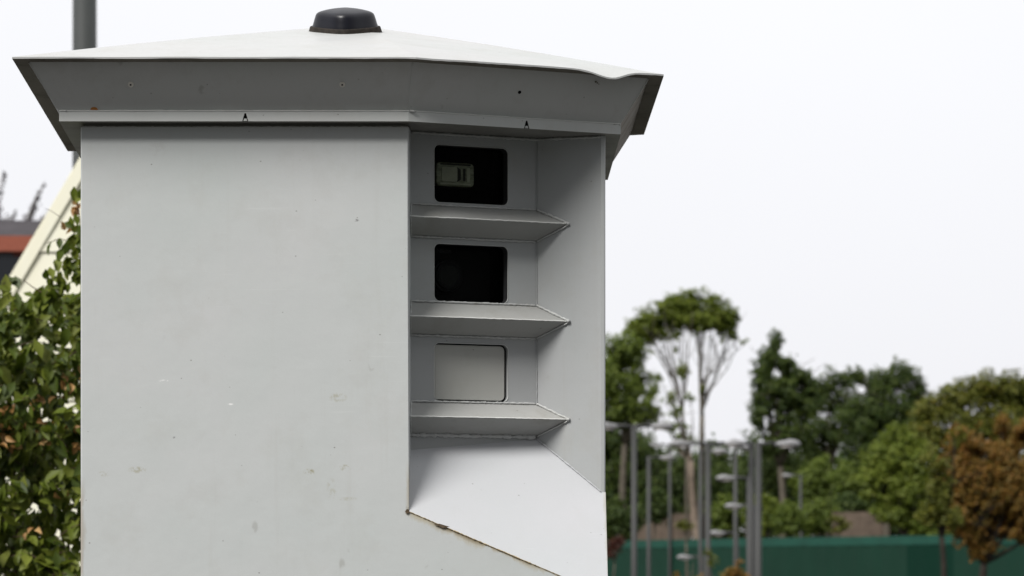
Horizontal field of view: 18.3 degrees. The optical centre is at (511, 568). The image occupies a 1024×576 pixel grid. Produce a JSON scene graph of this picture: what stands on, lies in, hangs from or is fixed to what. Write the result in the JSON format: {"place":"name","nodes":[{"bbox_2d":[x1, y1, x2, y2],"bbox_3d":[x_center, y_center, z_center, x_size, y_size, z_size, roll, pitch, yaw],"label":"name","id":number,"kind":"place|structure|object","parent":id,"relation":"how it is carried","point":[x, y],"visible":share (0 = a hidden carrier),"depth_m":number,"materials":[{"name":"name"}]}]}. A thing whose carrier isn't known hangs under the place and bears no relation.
{"place":"outdoors","nodes":[
{"label":"outdoors","id":0,"kind":"place"},
{"bbox_2d":[0,220,41,291],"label":"brick building","id":1,"kind":"structure","parent":0,"point":[16,236],"depth_m":73.28,"materials":[{"name":"brick"}]},
{"bbox_2d":[0,253,20,291],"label":"window","id":2,"kind":"structure","parent":1,"relation":"in","point":[8,261],"depth_m":73.27,"materials":[{"name":"black glass"}]},
{"bbox_2d":[0,158,80,575],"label":"clad building","id":3,"kind":"structure","parent":0,"point":[35,261],"depth_m":24.00,"materials":[{"name":"beige paint"}]},
{"bbox_2d":[72,0,96,169],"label":"lamp column","id":4,"kind":"structure","parent":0,"point":[84,24],"depth_m":29.24,"materials":[{"name":"grey metal"}]},
{"bbox_2d":[0,0,1023,538],"label":"sky","id":5,"kind":"structure","parent":0,"point":[848,175],"materials":[{"name":"white"}]},
{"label":"pavement","id":6,"kind":"structure","parent":0,"visible":0},
{"bbox_2d":[12,7,663,575],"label":"camera housing","id":7,"kind":"object","parent":6,"relation":"on","point":[342,291],"visible":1,"depth_m":6.48,"materials":[{"name":"grey paint"}]},
{"bbox_2d":[434,144,507,205],"bbox_3d":[-0.113,-0.822,6.715,0.225,0.159,0.153,0,0,-24],"label":"window","id":8,"kind":"structure","parent":7,"relation":"in","point":[462,174],"depth_m":6.79,"materials":[{"name":"black glass"}]},
{"bbox_2d":[434,243,507,302],"bbox_3d":[-0.113,-0.616,6.715,0.225,0.159,0.153,0,0,-24],"label":"window","id":9,"kind":"structure","parent":7,"relation":"in","point":[462,272],"depth_m":6.71,"materials":[{"name":"black glass"}]},
{"bbox_2d":[434,342,507,401],"bbox_3d":[-0.090,-0.409,6.655,0.173,0.125,0.025,0,0,-24],"label":"window","id":10,"kind":"structure","parent":7,"relation":"in","point":[470,372],"depth_m":6.65,"materials":[{"name":"grey glass"}]},
{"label":"grass bank","id":11,"kind":"structure","parent":0,"visible":0},
{"bbox_2d":[605,330,666,540],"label":"broadleaf tree","id":12,"kind":"object","parent":11,"relation":"on","point":[629,408],"visible":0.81,"depth_m":166.17,"materials":[{"name":"green plant"}]},
{"bbox_2d":[605,423,673,538],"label":"broadleaf tree","id":13,"kind":"object","parent":11,"relation":"on","point":[613,443],"visible":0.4,"depth_m":174.99,"materials":[{"name":"green plant"}]},
{"bbox_2d":[637,484,679,539],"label":"shrub","id":14,"kind":"object","parent":11,"relation":"on","point":[659,505],"visible":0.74,"depth_m":158.35,"materials":[{"name":"green plant"}]},
{"bbox_2d":[645,372,698,538],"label":"sparse tree","id":15,"kind":"object","parent":11,"relation":"on","point":[654,392],"visible":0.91,"depth_m":158.62,"materials":[{"name":"green plant"}]},
{"bbox_2d":[651,456,704,512],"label":"shrub","id":16,"kind":"object","parent":11,"relation":"on","point":[677,486],"visible":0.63,"depth_m":167.62,"materials":[{"name":"green plant"}]},
{"bbox_2d":[667,430,697,538],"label":"leaning tree","id":17,"kind":"object","parent":11,"relation":"on","point":[693,500],"visible":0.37,"depth_m":161.23,"materials":[{"name":"brown plant"}]},
{"bbox_2d":[623,286,749,538],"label":"umbrella tree","id":18,"kind":"object","parent":11,"relation":"on","point":[677,312],"visible":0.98,"depth_m":170.48,"materials":[{"name":"green plant"}]},
{"bbox_2d":[683,451,716,494],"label":"shrub","id":19,"kind":"object","parent":11,"relation":"on","point":[696,459],"visible":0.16,"depth_m":178.32,"materials":[{"name":"green plant"}]},
{"bbox_2d":[696,460,744,538],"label":"shrub","id":20,"kind":"object","parent":11,"relation":"on","point":[717,486],"visible":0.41,"depth_m":164.99,"materials":[{"name":"green plant"}]},
{"bbox_2d":[724,452,767,537],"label":"shrub","id":21,"kind":"object","parent":11,"relation":"on","point":[743,467],"visible":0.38,"depth_m":180.88,"materials":[{"name":"green plant"}]},
{"bbox_2d":[754,453,805,537],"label":"shrub","id":22,"kind":"object","parent":11,"relation":"on","point":[770,480],"visible":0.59,"depth_m":176.84,"materials":[{"name":"green plant"}]},
{"bbox_2d":[737,327,825,537],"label":"tall tree","id":23,"kind":"object","parent":11,"relation":"on","point":[782,397],"visible":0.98,"depth_m":169.00,"materials":[{"name":"green plant"}]},
{"bbox_2d":[607,432,1023,540],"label":"wood","id":24,"kind":"object","parent":11,"relation":"on","point":[840,455],"visible":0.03,"depth_m":228.80,"materials":[{"name":"green plant"}]},
{"bbox_2d":[787,453,844,535],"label":"shrub","id":25,"kind":"object","parent":11,"relation":"on","point":[815,483],"visible":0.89,"depth_m":164.82,"materials":[{"name":"green plant"}]},
{"bbox_2d":[792,363,864,536],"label":"broadleaf tree","id":26,"kind":"object","parent":11,"relation":"on","point":[831,435],"visible":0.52,"depth_m":174.31,"materials":[{"name":"green plant"}]},
{"bbox_2d":[825,459,873,500],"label":"shrub","id":27,"kind":"object","parent":11,"relation":"on","point":[846,470],"visible":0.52,"depth_m":162.38,"materials":[{"name":"green plant"}]},
{"bbox_2d":[830,491,874,516],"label":"shrub","id":28,"kind":"object","parent":11,"relation":"on","point":[845,501],"visible":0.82,"depth_m":158.37,"materials":[{"name":"green plant"}]},
{"bbox_2d":[828,355,933,535],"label":"broadleaf tree","id":29,"kind":"object","parent":11,"relation":"on","point":[876,411],"visible":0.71,"depth_m":171.42,"materials":[{"name":"green plant"}]},
{"bbox_2d":[861,475,921,531],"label":"shrub","id":30,"kind":"object","parent":11,"relation":"on","point":[872,500],"visible":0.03,"depth_m":180.64,"materials":[{"name":"green plant"}]},
{"bbox_2d":[916,448,999,504],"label":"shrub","id":31,"kind":"object","parent":11,"relation":"on","point":[949,459],"visible":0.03,"depth_m":183.27,"materials":[{"name":"green plant"}]},
{"label":"ground","id":32,"kind":"structure","parent":0,"visible":0},
{"bbox_2d":[0,187,80,575],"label":"hedge","id":33,"kind":"object","parent":32,"relation":"on","point":[36,451],"visible":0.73,"depth_m":11.96,"materials":[{"name":"green plant"}]},
{"bbox_2d":[607,535,626,575],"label":"shrub","id":34,"kind":"object","parent":32,"relation":"on","point":[614,545],"visible":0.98,"depth_m":129.24,"materials":[{"name":"red plant"}]},
{"bbox_2d":[606,493,646,539],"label":"shrub","id":35,"kind":"object","parent":32,"relation":"on","point":[618,518],"visible":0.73,"depth_m":154.27,"materials":[{"name":"green plant"}]},
{"bbox_2d":[650,443,670,575],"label":"street lamp","id":36,"kind":"object","parent":32,"relation":"on","point":[669,504],"visible":0.98,"depth_m":149.27,"materials":[{"name":"grey metal"}]},
{"bbox_2d":[647,455,674,575],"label":"street lamp","id":37,"kind":"object","parent":32,"relation":"on","point":[666,457],"visible":1,"depth_m":114.61,"materials":[{"name":"grey metal"}]},
{"bbox_2d":[637,513,691,539],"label":"timber fence","id":38,"kind":"object","parent":32,"relation":"on","point":[662,532],"visible":0.15,"depth_m":163.91,"materials":[{"name":"brown wood"}]},
{"bbox_2d":[675,519,694,575],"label":"broadleaf tree","id":39,"kind":"object","parent":32,"relation":"on","point":[681,525],"visible":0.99,"depth_m":142.59,"materials":[{"name":"green plant"}]},
{"bbox_2d":[677,554,704,575],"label":"street lamp","id":40,"kind":"object","parent":32,"relation":"on","point":[683,557],"visible":0.94,"depth_m":114.60,"materials":[{"name":"grey metal"}]},
{"bbox_2d":[704,493,746,538],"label":"shrub","id":41,"kind":"object","parent":32,"relation":"on","point":[721,517],"visible":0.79,"depth_m":155.76,"materials":[{"name":"green plant"}]},
{"bbox_2d":[740,491,784,537],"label":"shrub","id":42,"kind":"object","parent":32,"relation":"on","point":[768,508],"visible":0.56,"depth_m":154.53,"materials":[{"name":"green plant"}]},
{"bbox_2d":[770,499,808,537],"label":"shrub","id":43,"kind":"object","parent":32,"relation":"on","point":[787,519],"visible":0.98,"depth_m":151.76,"materials":[{"name":"green plant"}]},
{"bbox_2d":[782,473,801,537],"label":"street lamp","id":44,"kind":"object","parent":32,"relation":"on","point":[800,489],"visible":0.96,"depth_m":157.28,"materials":[{"name":"grey metal"}]},
{"bbox_2d":[607,534,1023,575],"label":"green fence","id":45,"kind":"object","parent":32,"relation":"on","point":[909,555],"visible":0.66,"depth_m":136.52,"materials":[{"name":"green metal"}]},
{"bbox_2d":[801,495,843,536],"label":"shrub","id":46,"kind":"object","parent":32,"relation":"on","point":[818,514],"visible":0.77,"depth_m":154.34,"materials":[{"name":"green plant"}]},
{"bbox_2d":[824,515,853,536],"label":"shrub","id":47,"kind":"object","parent":32,"relation":"on","point":[843,525],"visible":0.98,"depth_m":141.29,"materials":[{"name":"green plant"}]},
{"bbox_2d":[832,512,882,536],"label":"timber fence","id":48,"kind":"object","parent":32,"relation":"on","point":[865,524],"visible":0.42,"depth_m":148.60,"materials":[{"name":"brown wood"}]},
{"bbox_2d":[847,421,953,535],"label":"broadleaf tree","id":49,"kind":"object","parent":32,"relation":"on","point":[884,480],"visible":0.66,"depth_m":138.28,"materials":[{"name":"green plant"}]},
{"bbox_2d":[918,522,954,534],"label":"shrub","id":50,"kind":"object","parent":32,"relation":"on","point":[933,530],"visible":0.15,"depth_m":137.21,"materials":[{"name":"green plant"}]},
{"bbox_2d":[902,367,1023,460],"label":"broadleaf tree","id":51,"kind":"object","parent":32,"relation":"on","point":[1006,393],"visible":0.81,"depth_m":156.74,"materials":[{"name":"green plant"}]},
{"label":"parking ground","id":52,"kind":"structure","parent":0,"visible":0},
{"bbox_2d":[0,170,47,219],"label":"tree","id":53,"kind":"object","parent":52,"relation":"on","point":[31,211],"visible":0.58,"depth_m":90.65,"materials":[{"name":"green plant"}]},
{"bbox_2d":[605,422,673,575],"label":"street lamp","id":54,"kind":"object","parent":52,"relation":"on","point":[655,426],"visible":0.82,"depth_m":74.61,"materials":[{"name":"grey metal"}]},
{"bbox_2d":[672,559,703,575],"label":"shrub","id":55,"kind":"object","parent":52,"relation":"on","point":[677,574],"visible":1,"depth_m":67.37,"materials":[{"name":"orange plant"}]},
{"bbox_2d":[670,439,745,575],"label":"street lamp","id":56,"kind":"object","parent":52,"relation":"on","point":[707,445],"visible":1,"depth_m":78.61,"materials":[{"name":"grey metal"}]},
{"bbox_2d":[695,547,722,575],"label":"shrub","id":57,"kind":"object","parent":52,"relation":"on","point":[710,562],"visible":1,"depth_m":66.63,"materials":[{"name":"green plant"}]},
{"bbox_2d":[698,448,727,575],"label":"street lamp","id":58,"kind":"object","parent":52,"relation":"on","point":[720,451],"visible":0.91,"depth_m":109.28,"materials":[{"name":"grey metal"}]},
{"bbox_2d":[711,530,738,567],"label":"street lamp","id":59,"kind":"object","parent":52,"relation":"on","point":[717,533],"visible":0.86,"depth_m":107.94,"materials":[{"name":"grey metal"}]},
{"bbox_2d":[716,474,748,573],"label":"street lamp","id":60,"kind":"object","parent":52,"relation":"on","point":[724,477],"visible":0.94,"depth_m":90.60,"materials":[{"name":"grey metal"}]},
{"bbox_2d":[720,559,750,575],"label":"shrub","id":61,"kind":"object","parent":52,"relation":"on","point":[735,571],"visible":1,"depth_m":67.96,"materials":[{"name":"orange plant"}]},
{"bbox_2d":[725,503,754,575],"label":"street lamp","id":62,"kind":"object","parent":52,"relation":"on","point":[732,506],"visible":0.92,"depth_m":101.27,"materials":[{"name":"grey metal"}]},
{"bbox_2d":[733,445,748,566],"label":"street lamp","id":63,"kind":"object","parent":52,"relation":"on","point":[745,447],"visible":0.73,"depth_m":106.61,"materials":[{"name":"grey metal"}]},
{"bbox_2d":[729,439,753,575],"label":"street lamp","id":64,"kind":"object","parent":52,"relation":"on","point":[751,508],"visible":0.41,"depth_m":79.94,"materials":[{"name":"grey metal"}]},
{"bbox_2d":[755,439,800,575],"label":"street lamp","id":65,"kind":"object","parent":52,"relation":"on","point":[789,443],"visible":1,"depth_m":70.61,"materials":[{"name":"grey metal"}]},
{"bbox_2d":[914,427,976,575],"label":"broadleaf tree","id":66,"kind":"object","parent":52,"relation":"on","point":[936,503],"visible":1,"depth_m":106.54,"materials":[{"name":"green plant"}]},
{"bbox_2d":[929,412,1023,575],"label":"broadleaf tree","id":67,"kind":"object","parent":52,"relation":"on","point":[1004,506],"visible":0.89,"depth_m":111.67,"materials":[{"name":"orange plant"}]}
]}

